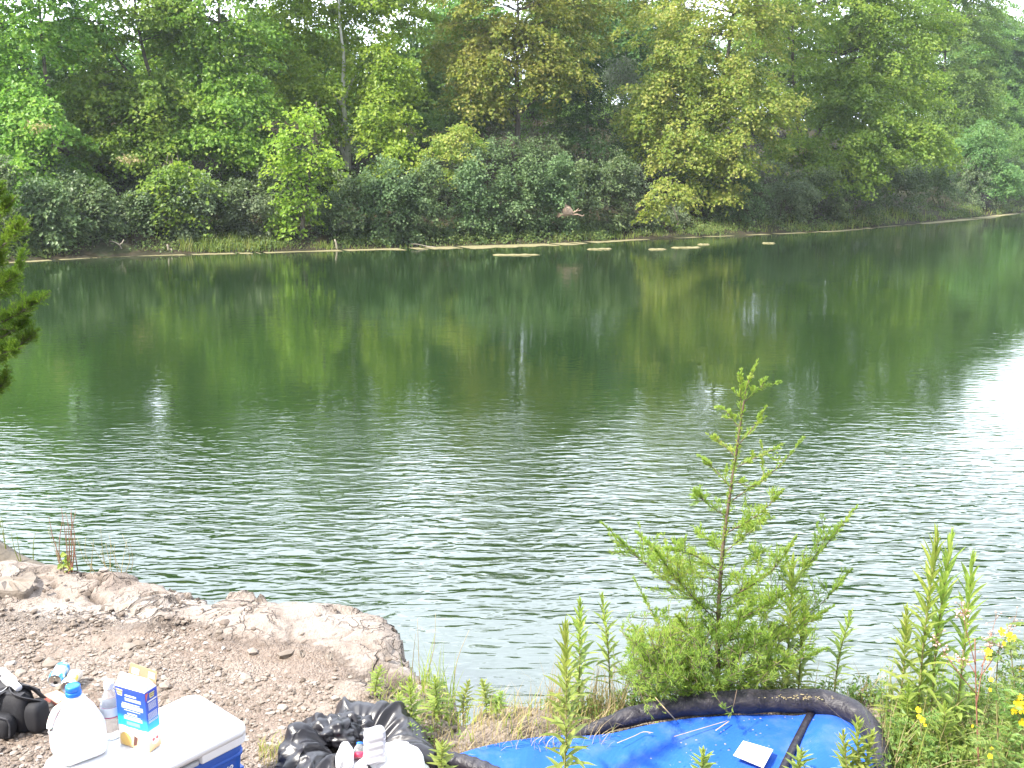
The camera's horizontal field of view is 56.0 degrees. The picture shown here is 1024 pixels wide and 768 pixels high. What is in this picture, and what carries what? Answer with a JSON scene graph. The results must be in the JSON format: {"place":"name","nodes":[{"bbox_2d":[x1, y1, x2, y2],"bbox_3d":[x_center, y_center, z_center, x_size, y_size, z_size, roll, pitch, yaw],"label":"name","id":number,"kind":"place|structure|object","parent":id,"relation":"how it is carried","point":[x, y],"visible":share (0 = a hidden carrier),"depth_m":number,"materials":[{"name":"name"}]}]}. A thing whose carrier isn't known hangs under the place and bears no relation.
{"place":"outdoors","nodes":[
{"label":"outdoors","id":0,"kind":"place"},
{"bbox_2d":[0,567,645,767],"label":"gravel","id":1,"kind":"structure","parent":0,"point":[50,662],"depth_m":4.38,"materials":[{"name":"gravel"}]},
{"bbox_2d":[0,560,1019,767],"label":"ground","id":2,"kind":"structure","parent":0,"point":[280,628],"depth_m":4.57,"materials":[{"name":"soil"}]},
{"bbox_2d":[0,571,37,598],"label":"flat stone","id":3,"kind":"object","parent":2,"relation":"on","point":[21,587],"visible":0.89,"depth_m":5.17,"materials":[{"name":"stone"}]},
{"bbox_2d":[0,682,49,738],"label":"duffel bag","id":4,"kind":"object","parent":2,"relation":"on","point":[23,710],"visible":0.96,"depth_m":3.83,"materials":[{"name":"black fabric"}]},
{"bbox_2d":[0,179,51,564],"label":"cedar tree","id":5,"kind":"object","parent":2,"relation":"on","point":[11,347],"visible":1,"depth_m":5.16,"materials":[{"name":"green plant"}]},
{"bbox_2d":[44,695,245,767],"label":"cooler","id":6,"kind":"object","parent":2,"relation":"on","point":[197,731],"visible":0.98,"depth_m":3.20,"materials":[{"name":"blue plastic"}]},
{"bbox_2d":[46,682,107,765],"bbox_3d":[-1.403,1.073,3.082,0.162,0.235,0.148,-10,16,-39],"label":"milk jug","id":7,"kind":"object","parent":6,"relation":"on","point":[76,726],"visible":1,"depth_m":3.04,"materials":[{"name":"plastic"}]},
{"bbox_2d":[100,679,119,740],"bbox_3d":[-1.321,1.071,3.175,0.068,0.199,0.068,0,12,0],"label":"water bottle","id":8,"kind":"object","parent":6,"relation":"on","point":[108,707],"visible":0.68,"depth_m":3.15,"materials":[{"name":"white plastic"}]},
{"bbox_2d":[115,663,160,751],"bbox_3d":[-1.212,1.050,3.131,0.127,0.259,0.067,5,13,23],"label":"food carton","id":9,"kind":"object","parent":6,"relation":"on","point":[137,705],"visible":1,"depth_m":3.11,"materials":[{"name":"cardboard"}]},
{"bbox_2d":[274,696,437,767],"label":"trash bag","id":10,"kind":"object","parent":2,"relation":"on","point":[308,742],"visible":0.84,"depth_m":3.60,"materials":[{"name":"black plastic"}]},
{"bbox_2d":[363,725,385,764],"bbox_3d":[-0.492,1.291,3.449,0.079,0.121,0.067,0,5,-15],"label":"plastic bottle","id":11,"kind":"object","parent":10,"relation":"in","point":[374,743],"visible":1,"depth_m":3.42,"materials":[{"name":"plastic"}]},
{"bbox_2d":[335,741,428,767],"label":"plastic sack","id":12,"kind":"object","parent":10,"relation":"in","point":[401,754],"visible":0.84,"depth_m":3.45,"materials":[{"name":"plastic"}]},
{"bbox_2d":[398,675,426,730],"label":"goldenrod","id":13,"kind":"object","parent":2,"relation":"on","point":[410,690],"visible":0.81,"depth_m":3.77,"materials":[{"name":"green plant"}]},
{"bbox_2d":[423,674,453,720],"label":"goldenrod","id":14,"kind":"object","parent":2,"relation":"on","point":[433,701],"visible":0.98,"depth_m":3.93,"materials":[{"name":"green plant"}]},
{"bbox_2d":[428,739,457,767],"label":"goldenrod","id":15,"kind":"object","parent":2,"relation":"on","point":[440,760],"visible":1,"depth_m":3.46,"materials":[{"name":"green plant"}]},
{"bbox_2d":[539,615,596,767],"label":"goldenrod","id":16,"kind":"object","parent":2,"relation":"on","point":[565,660],"visible":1,"depth_m":3.37,"materials":[{"name":"green plant"}]},
{"bbox_2d":[561,595,599,716],"bbox_3d":[0.271,1.117,3.905,0.177,0.559,0.204,7,14,29],"label":"goldenrod","id":17,"kind":"object","parent":2,"relation":"on","point":[578,624],"visible":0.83,"depth_m":3.91,"materials":[{"name":"green plant"}]},
{"bbox_2d":[592,592,623,699],"bbox_3d":[0.399,1.124,4.001,0.154,0.553,0.161,4,13,19],"label":"goldenrod","id":18,"kind":"object","parent":2,"relation":"on","point":[605,634],"visible":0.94,"depth_m":4.00,"materials":[{"name":"green plant"}]},
{"bbox_2d":[444,688,892,767],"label":"pool raft","id":19,"kind":"object","parent":2,"relation":"on","point":[817,726],"visible":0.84,"depth_m":3.69,"materials":[{"name":"blue plastic"}]},
{"bbox_2d":[374,661,1023,767],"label":"ground cover","id":20,"kind":"object","parent":2,"relation":"on","point":[853,688],"visible":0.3,"depth_m":3.73,"materials":[{"name":"green plant"}]},
{"bbox_2d":[600,359,858,722],"bbox_3d":[0.907,0.707,3.818,1.124,1.633,0.764,0,12,0],"label":"cedar sapling","id":21,"kind":"object","parent":2,"relation":"on","point":[671,669],"visible":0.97,"depth_m":3.81,"materials":[{"name":"green plant"}]},
{"bbox_2d":[760,552,812,686],"bbox_3d":[1.147,1.034,4.021,0.222,0.726,0.257,0,12,0],"label":"goldenrod","id":22,"kind":"object","parent":2,"relation":"on","point":[792,581],"visible":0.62,"depth_m":3.99,"materials":[{"name":"green plant"}]},
{"bbox_2d":[780,595,822,688],"bbox_3d":[1.200,1.123,4.023,0.195,0.532,0.191,-7,14,-30],"label":"goldenrod","id":23,"kind":"object","parent":2,"relation":"on","point":[800,675],"visible":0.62,"depth_m":4.02,"materials":[{"name":"green plant"}]},
{"bbox_2d":[820,609,859,691],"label":"goldenrod","id":24,"kind":"object","parent":2,"relation":"on","point":[841,638],"visible":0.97,"depth_m":4.04,"materials":[{"name":"green plant"}]},
{"bbox_2d":[831,715,878,767],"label":"goldenrod","id":25,"kind":"object","parent":2,"relation":"on","point":[854,757],"visible":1,"depth_m":3.34,"materials":[{"name":"green plant"}]},
{"bbox_2d":[871,602,927,726],"bbox_3d":[1.508,1.131,3.737,0.211,0.615,0.183,4,13,19],"label":"goldenrod","id":26,"kind":"object","parent":2,"relation":"on","point":[905,632],"visible":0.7,"depth_m":3.72,"materials":[{"name":"green plant"}]},
{"bbox_2d":[889,681,924,752],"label":"goldenrod","id":27,"kind":"object","parent":2,"relation":"on","point":[908,692],"visible":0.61,"depth_m":3.63,"materials":[{"name":"green plant"}]},
{"bbox_2d":[884,524,951,741],"bbox_3d":[1.538,0.986,3.609,0.237,0.989,0.242,-5,13,-20],"label":"goldenrod","id":28,"kind":"object","parent":2,"relation":"on","point":[931,574],"visible":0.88,"depth_m":3.60,"materials":[{"name":"green plant"}]},
{"bbox_2d":[899,706,948,767],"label":"flowering weed","id":29,"kind":"object","parent":2,"relation":"on","point":[923,718],"visible":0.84,"depth_m":3.43,"materials":[{"name":"green plant"}]},
{"bbox_2d":[899,527,965,739],"bbox_3d":[1.603,0.992,3.613,0.248,0.981,0.215,10,16,38],"label":"goldenrod","id":30,"kind":"object","parent":2,"relation":"on","point":[944,594],"visible":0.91,"depth_m":3.60,"materials":[{"name":"green plant"}]},
{"bbox_2d":[920,700,969,767],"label":"goldenrod","id":31,"kind":"object","parent":2,"relation":"on","point":[948,727],"visible":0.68,"depth_m":3.49,"materials":[{"name":"green plant"}]},
{"bbox_2d":[934,549,986,741],"bbox_3d":[1.692,1.035,3.619,0.208,0.893,0.240,2,12,10],"label":"goldenrod","id":32,"kind":"object","parent":2,"relation":"on","point":[970,583],"visible":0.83,"depth_m":3.60,"materials":[{"name":"green plant"}]},
{"bbox_2d":[930,601,1022,766],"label":"seed plant","id":33,"kind":"object","parent":2,"relation":"on","point":[988,645],"visible":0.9,"depth_m":3.31,"materials":[{"name":"plant"}]},
{"bbox_2d":[967,723,1013,767],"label":"flowering weed","id":34,"kind":"object","parent":2,"relation":"on","point":[992,758],"visible":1,"depth_m":3.23,"materials":[{"name":"green plant"}]},
{"bbox_2d":[972,636,1023,767],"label":"flowering weed","id":35,"kind":"object","parent":2,"relation":"on","point":[988,651],"visible":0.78,"depth_m":3.33,"materials":[{"name":"green plant"}]},
{"bbox_2d":[988,622,1023,757],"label":"flowering weed","id":36,"kind":"object","parent":2,"relation":"on","point":[1010,636],"visible":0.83,"depth_m":3.25,"materials":[{"name":"green plant"}]},
{"bbox_2d":[999,683,1023,767],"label":"flowering weed","id":37,"kind":"object","parent":2,"relation":"on","point":[1015,707],"visible":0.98,"depth_m":3.25,"materials":[{"name":"green plant"}]},
{"bbox_2d":[0,212,1023,724],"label":"water","id":38,"kind":"structure","parent":0,"point":[448,450],"depth_m":14.77,"materials":[{"name":"liquid"}]},
{"bbox_2d":[9,213,1019,262],"bbox_3d":[16.531,-10.697,67.206,94.058,0.024,8.895,-9,15,-36],"label":"algae fringe","id":39,"kind":"object","parent":38,"relation":"on","point":[536,245],"visible":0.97,"depth_m":52.95,"materials":[{"name":"plant"}]},
{"bbox_2d":[0,77,1023,261],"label":"bank","id":40,"kind":"structure","parent":0,"point":[101,249],"depth_m":61.87,"materials":[{"name":"plant"}]},
{"bbox_2d":[0,154,35,244],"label":"bush","id":41,"kind":"object","parent":40,"relation":"on","point":[5,176],"visible":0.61,"depth_m":43.59,"materials":[{"name":"green plant"}]},
{"bbox_2d":[5,143,86,212],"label":"bush","id":42,"kind":"object","parent":40,"relation":"on","point":[58,170],"visible":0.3,"depth_m":47.87,"materials":[{"name":"green plant"}]},
{"bbox_2d":[5,174,98,254],"bbox_3d":[-21.570,-7.722,45.269,4.304,4.174,3.140,0,12,0],"label":"bush","id":43,"kind":"object","parent":40,"relation":"on","point":[43,199],"visible":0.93,"depth_m":44.71,"materials":[{"name":"green plant"}]},
{"bbox_2d":[0,0,126,224],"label":"sycamore","id":44,"kind":"object","parent":40,"relation":"on","point":[23,99],"visible":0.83,"depth_m":49.01,"materials":[{"name":"green plant"}]},
{"bbox_2d":[23,20,154,113],"bbox_3d":[-28.016,-19.253,63.161,10.407,9.365,7.854,-3,13,-13],"label":"broadleaf tree","id":45,"kind":"object","parent":40,"relation":"on","point":[53,73],"visible":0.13,"depth_m":61.09,"materials":[{"name":"green plant"}]},
{"bbox_2d":[50,169,135,245],"bbox_3d":[-20.849,-8.361,47.125,4.522,4.258,3.265,0,12,0],"label":"bush","id":46,"kind":"object","parent":40,"relation":"on","point":[84,199],"visible":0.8,"depth_m":46.55,"materials":[{"name":"green plant"}]},
{"bbox_2d":[96,187,149,231],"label":"bush","id":47,"kind":"object","parent":40,"relation":"on","point":[120,214],"visible":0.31,"depth_m":48.38,"materials":[{"name":"green plant"}]},
{"bbox_2d":[93,157,169,193],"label":"bush","id":48,"kind":"object","parent":40,"relation":"on","point":[127,183],"visible":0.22,"depth_m":52.07,"materials":[{"name":"green plant"}]},
{"bbox_2d":[41,0,228,238],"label":"sycamore","id":49,"kind":"object","parent":40,"relation":"on","point":[137,109],"visible":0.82,"depth_m":51.61,"materials":[{"name":"green plant"}]},
{"bbox_2d":[121,173,186,241],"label":"bush","id":50,"kind":"object","parent":40,"relation":"on","point":[145,197],"visible":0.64,"depth_m":48.23,"materials":[{"name":"green plant"}]},
{"bbox_2d":[169,170,222,243],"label":"bush","id":51,"kind":"object","parent":40,"relation":"on","point":[189,231],"visible":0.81,"depth_m":48.42,"materials":[{"name":"green plant"}]},
{"bbox_2d":[133,0,301,193],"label":"sycamore","id":52,"kind":"object","parent":40,"relation":"on","point":[225,142],"visible":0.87,"depth_m":53.08,"materials":[{"name":"green plant"}]},
{"bbox_2d":[199,175,252,234],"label":"bush","id":53,"kind":"object","parent":40,"relation":"on","point":[232,193],"visible":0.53,"depth_m":49.77,"materials":[{"name":"green plant"}]},
{"bbox_2d":[222,194,281,241],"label":"bush","id":54,"kind":"object","parent":40,"relation":"on","point":[246,214],"visible":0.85,"depth_m":49.53,"materials":[{"name":"green plant"}]},
{"bbox_2d":[236,161,308,226],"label":"bush","id":55,"kind":"object","parent":40,"relation":"on","point":[262,187],"visible":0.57,"depth_m":51.82,"materials":[{"name":"green plant"}]},
{"bbox_2d":[221,3,325,121],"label":"broadleaf tree","id":56,"kind":"object","parent":40,"relation":"on","point":[267,71],"visible":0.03,"depth_m":65.93,"materials":[{"name":"green plant"}]},
{"bbox_2d":[257,99,348,242],"bbox_3d":[-10.826,-10.686,49.662,5.024,7.710,3.578,0,12,0],"label":"young sycamore","id":57,"kind":"object","parent":40,"relation":"on","point":[308,119],"visible":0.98,"depth_m":49.39,"materials":[{"name":"green plant"}]},
{"bbox_2d":[268,16,373,121],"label":"broadleaf tree","id":58,"kind":"object","parent":40,"relation":"on","point":[327,69],"visible":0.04,"depth_m":68.01,"materials":[{"name":"green plant"}]},
{"bbox_2d":[290,142,359,199],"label":"bush","id":59,"kind":"object","parent":40,"relation":"on","point":[335,175],"visible":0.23,"depth_m":55.14,"materials":[{"name":"green plant"}]},
{"bbox_2d":[300,175,371,242],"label":"bush","id":60,"kind":"object","parent":40,"relation":"on","point":[338,210],"visible":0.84,"depth_m":51.24,"materials":[{"name":"green plant"}]},
{"bbox_2d":[227,0,454,198],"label":"sycamore","id":61,"kind":"object","parent":40,"relation":"on","point":[371,94],"visible":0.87,"depth_m":57.29,"materials":[{"name":"green plant"}]},
{"bbox_2d":[343,153,424,247],"bbox_3d":[-6.910,-9.757,52.371,4.509,5.440,4.010,0,12,0],"label":"bush","id":62,"kind":"object","parent":40,"relation":"on","point":[375,190],"visible":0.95,"depth_m":51.56,"materials":[{"name":"green plant"}]},
{"bbox_2d":[343,118,426,187],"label":"bush","id":63,"kind":"object","parent":40,"relation":"on","point":[372,160],"visible":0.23,"depth_m":56.88,"materials":[{"name":"green plant"}]},
{"bbox_2d":[383,155,452,244],"bbox_3d":[-5.172,-9.812,52.888,3.798,5.368,3.531,5,13,21],"label":"bush","id":64,"kind":"object","parent":40,"relation":"on","point":[425,204],"visible":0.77,"depth_m":52.64,"materials":[{"name":"green plant"}]},
{"bbox_2d":[357,16,496,133],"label":"broadleaf tree","id":65,"kind":"object","parent":40,"relation":"on","point":[433,85],"visible":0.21,"depth_m":69.03,"materials":[{"name":"green plant"}]},
{"bbox_2d":[400,106,457,159],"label":"bush","id":66,"kind":"object","parent":40,"relation":"on","point":[431,124],"visible":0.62,"depth_m":61.18,"materials":[{"name":"green plant"}]},
{"bbox_2d":[408,153,476,205],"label":"bush","id":67,"kind":"object","parent":40,"relation":"on","point":[444,183],"visible":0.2,"depth_m":57.07,"materials":[{"name":"green plant"}]},
{"bbox_2d":[416,121,489,192],"bbox_3d":[-3.455,-13.197,56.318,4.464,4.238,5.216,0,12,0],"label":"sapling tree","id":68,"kind":"object","parent":40,"relation":"on","point":[452,154],"visible":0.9,"depth_m":55.28,"materials":[{"name":"green plant"}]},
{"bbox_2d":[441,150,507,239],"bbox_3d":[-2.209,-10.212,53.930,3.639,5.662,2.796,-12,17,-43],"label":"bush","id":69,"kind":"object","parent":40,"relation":"on","point":[471,191],"visible":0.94,"depth_m":53.67,"materials":[{"name":"green plant"}]},
{"bbox_2d":[418,0,530,110],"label":"broadleaf tree","id":70,"kind":"object","parent":40,"relation":"on","point":[458,3],"visible":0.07,"depth_m":75.65,"materials":[{"name":"green plant"}]},
{"bbox_2d":[440,99,523,163],"bbox_3d":[-1.927,-16.589,63.594,4.808,4.472,4.730,11,16,41],"label":"tree","id":71,"kind":"object","parent":40,"relation":"on","point":[489,123],"visible":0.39,"depth_m":62.98,"materials":[{"name":"green plant"}]},
{"bbox_2d":[449,132,541,191],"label":"bush","id":72,"kind":"object","parent":40,"relation":"on","point":[498,159],"visible":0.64,"depth_m":58.95,"materials":[{"name":"green plant"}]},
{"bbox_2d":[6,197,1023,258],"bbox_3d":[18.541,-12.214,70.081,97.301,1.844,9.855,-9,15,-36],"label":"shore grass","id":73,"kind":"structure","parent":40,"relation":"on","point":[248,246],"depth_m":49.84,"materials":[{"name":"plant"}]},
{"bbox_2d":[479,153,555,239],"bbox_3d":[0.221,-10.307,55.318,4.614,5.760,3.790,0,12,0],"label":"bush","id":74,"kind":"object","parent":40,"relation":"on","point":[530,175],"visible":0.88,"depth_m":54.90,"materials":[{"name":"green plant"}]},
{"bbox_2d":[401,0,648,178],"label":"sycamore","id":75,"kind":"object","parent":40,"relation":"on","point":[483,49],"visible":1,"depth_m":60.70,"materials":[{"name":"green plant"}]},
{"bbox_2d":[507,86,574,161],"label":"tree","id":76,"kind":"object","parent":40,"relation":"on","point":[536,104],"visible":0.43,"depth_m":65.74,"materials":[{"name":"green plant"}]},
{"bbox_2d":[513,132,569,188],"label":"bush","id":77,"kind":"object","parent":40,"relation":"on","point":[550,149],"visible":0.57,"depth_m":60.66,"materials":[{"name":"green plant"}]},
{"bbox_2d":[513,151,584,237],"bbox_3d":[2.158,-10.734,56.598,3.979,5.785,3.700,10,16,39],"label":"bush","id":78,"kind":"object","parent":40,"relation":"on","point":[557,186],"visible":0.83,"depth_m":56.03,"materials":[{"name":"green plant"}]},
{"bbox_2d":[511,1,617,127],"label":"broadleaf tree","id":79,"kind":"object","parent":40,"relation":"on","point":[587,61],"visible":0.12,"depth_m":78.12,"materials":[{"name":"green plant"}]},
{"bbox_2d":[542,49,637,175],"bbox_3d":[5.031,-17.433,62.749,6.184,8.918,6.285,0,12,0],"label":"cedar tree","id":80,"kind":"object","parent":40,"relation":"on","point":[576,129],"visible":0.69,"depth_m":62.72,"materials":[{"name":"green plant"}]},
{"bbox_2d":[562,145,637,233],"bbox_3d":[5.104,-11.575,58.826,4.358,5.957,4.006,10,16,39],"label":"bush","id":81,"kind":"object","parent":40,"relation":"on","point":[589,184],"visible":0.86,"depth_m":58.49,"materials":[{"name":"green plant"}]},
{"bbox_2d":[595,54,642,137],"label":"tree","id":82,"kind":"object","parent":40,"relation":"on","point":[611,78],"visible":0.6,"depth_m":70.03,"materials":[{"name":"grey plant"}]},
{"bbox_2d":[584,0,664,105],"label":"broadleaf tree","id":83,"kind":"object","parent":40,"relation":"on","point":[621,42],"visible":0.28,"depth_m":82.60,"materials":[{"name":"green plant"}]},
{"bbox_2d":[596,123,666,182],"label":"bush","id":84,"kind":"object","parent":40,"relation":"on","point":[626,146],"visible":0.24,"depth_m":66.39,"materials":[{"name":"green plant"}]},
{"bbox_2d":[604,155,661,232],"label":"bush","id":85,"kind":"object","parent":40,"relation":"on","point":[638,190],"visible":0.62,"depth_m":59.44,"materials":[{"name":"green plant"}]},
{"bbox_2d":[630,176,714,227],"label":"bush","id":86,"kind":"object","parent":40,"relation":"on","point":[655,208],"visible":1,"depth_m":56.86,"materials":[{"name":"green plant"}]},
{"bbox_2d":[623,0,732,131],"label":"broadleaf tree","id":87,"kind":"object","parent":40,"relation":"on","point":[700,57],"visible":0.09,"depth_m":85.24,"materials":[{"name":"green plant"}]},
{"bbox_2d":[678,173,739,223],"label":"bush","id":88,"kind":"object","parent":40,"relation":"on","point":[715,213],"visible":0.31,"depth_m":64.33,"materials":[{"name":"green plant"}]},
{"bbox_2d":[603,0,828,216],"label":"sycamore","id":89,"kind":"object","parent":40,"relation":"on","point":[717,150],"visible":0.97,"depth_m":63.05,"materials":[{"name":"green plant"}]},
{"bbox_2d":[703,169,773,224],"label":"bush","id":90,"kind":"object","parent":40,"relation":"on","point":[753,185],"visible":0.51,"depth_m":64.95,"materials":[{"name":"green plant"}]},
{"bbox_2d":[709,2,843,142],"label":"broadleaf tree","id":91,"kind":"object","parent":40,"relation":"on","point":[778,72],"visible":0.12,"depth_m":93.55,"materials":[{"name":"green plant"}]},
{"bbox_2d":[750,159,823,223],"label":"bush","id":92,"kind":"object","parent":40,"relation":"on","point":[796,197],"visible":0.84,"depth_m":66.77,"materials":[{"name":"green plant"}]},
{"bbox_2d":[782,164,857,224],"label":"bush","id":93,"kind":"object","parent":40,"relation":"on","point":[820,173],"visible":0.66,"depth_m":69.24,"materials":[{"name":"green plant"}]},
{"bbox_2d":[723,0,972,200],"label":"sycamore","id":94,"kind":"object","parent":40,"relation":"on","point":[849,91],"visible":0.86,"depth_m":71.61,"materials":[{"name":"green plant"}]},
{"bbox_2d":[826,160,888,219],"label":"bush","id":95,"kind":"object","parent":40,"relation":"on","point":[867,208],"visible":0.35,"depth_m":74.18,"materials":[{"name":"green plant"}]},
{"bbox_2d":[791,2,939,139],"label":"broadleaf tree","id":96,"kind":"object","parent":40,"relation":"on","point":[875,99],"visible":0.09,"depth_m":109.80,"materials":[{"name":"green plant"}]},
{"bbox_2d":[865,162,934,219],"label":"bush","id":97,"kind":"object","parent":40,"relation":"on","point":[913,177],"visible":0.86,"depth_m":80.43,"materials":[{"name":"green plant"}]},
{"bbox_2d":[905,158,977,211],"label":"bush","id":98,"kind":"object","parent":40,"relation":"on","point":[940,178],"visible":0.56,"depth_m":87.09,"materials":[{"name":"green plant"}]},
{"bbox_2d":[878,0,1022,185],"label":"sycamore","id":99,"kind":"object","parent":40,"relation":"on","point":[975,26],"visible":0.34,"depth_m":99.09,"materials":[{"name":"green plant"}]},
{"bbox_2d":[929,4,1023,144],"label":"broadleaf tree","id":100,"kind":"object","parent":40,"relation":"on","point":[951,60],"visible":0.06,"depth_m":133.04,"materials":[{"name":"green plant"}]},
{"bbox_2d":[946,148,1009,208],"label":"bush","id":101,"kind":"object","parent":40,"relation":"on","point":[985,174],"visible":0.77,"depth_m":95.31,"materials":[{"name":"green plant"}]},
{"bbox_2d":[951,0,1023,161],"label":"broadleaf tree","id":102,"kind":"object","parent":40,"relation":"on","point":[1016,112],"visible":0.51,"depth_m":127.85,"materials":[{"name":"green plant"}]},
{"bbox_2d":[952,118,1023,204],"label":"broadleaf tree","id":103,"kind":"object","parent":40,"relation":"on","point":[974,141],"visible":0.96,"depth_m":94.93,"materials":[{"name":"green plant"}]},
{"bbox_2d":[0,0,1023,124],"label":"sky","id":104,"kind":"structure","parent":0,"point":[48,17],"materials":[{"name":"white"}]},
{"bbox_2d":[253,625,1023,767],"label":"green grass","id":105,"kind":"structure","parent":0,"point":[423,681],"depth_m":3.90,"materials":[{"name":"green plant"}]},
{"bbox_2d":[254,637,1023,767],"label":"dry grass","id":106,"kind":"structure","parent":0,"point":[621,702],"depth_m":3.88,"materials":[{"name":"plant"}]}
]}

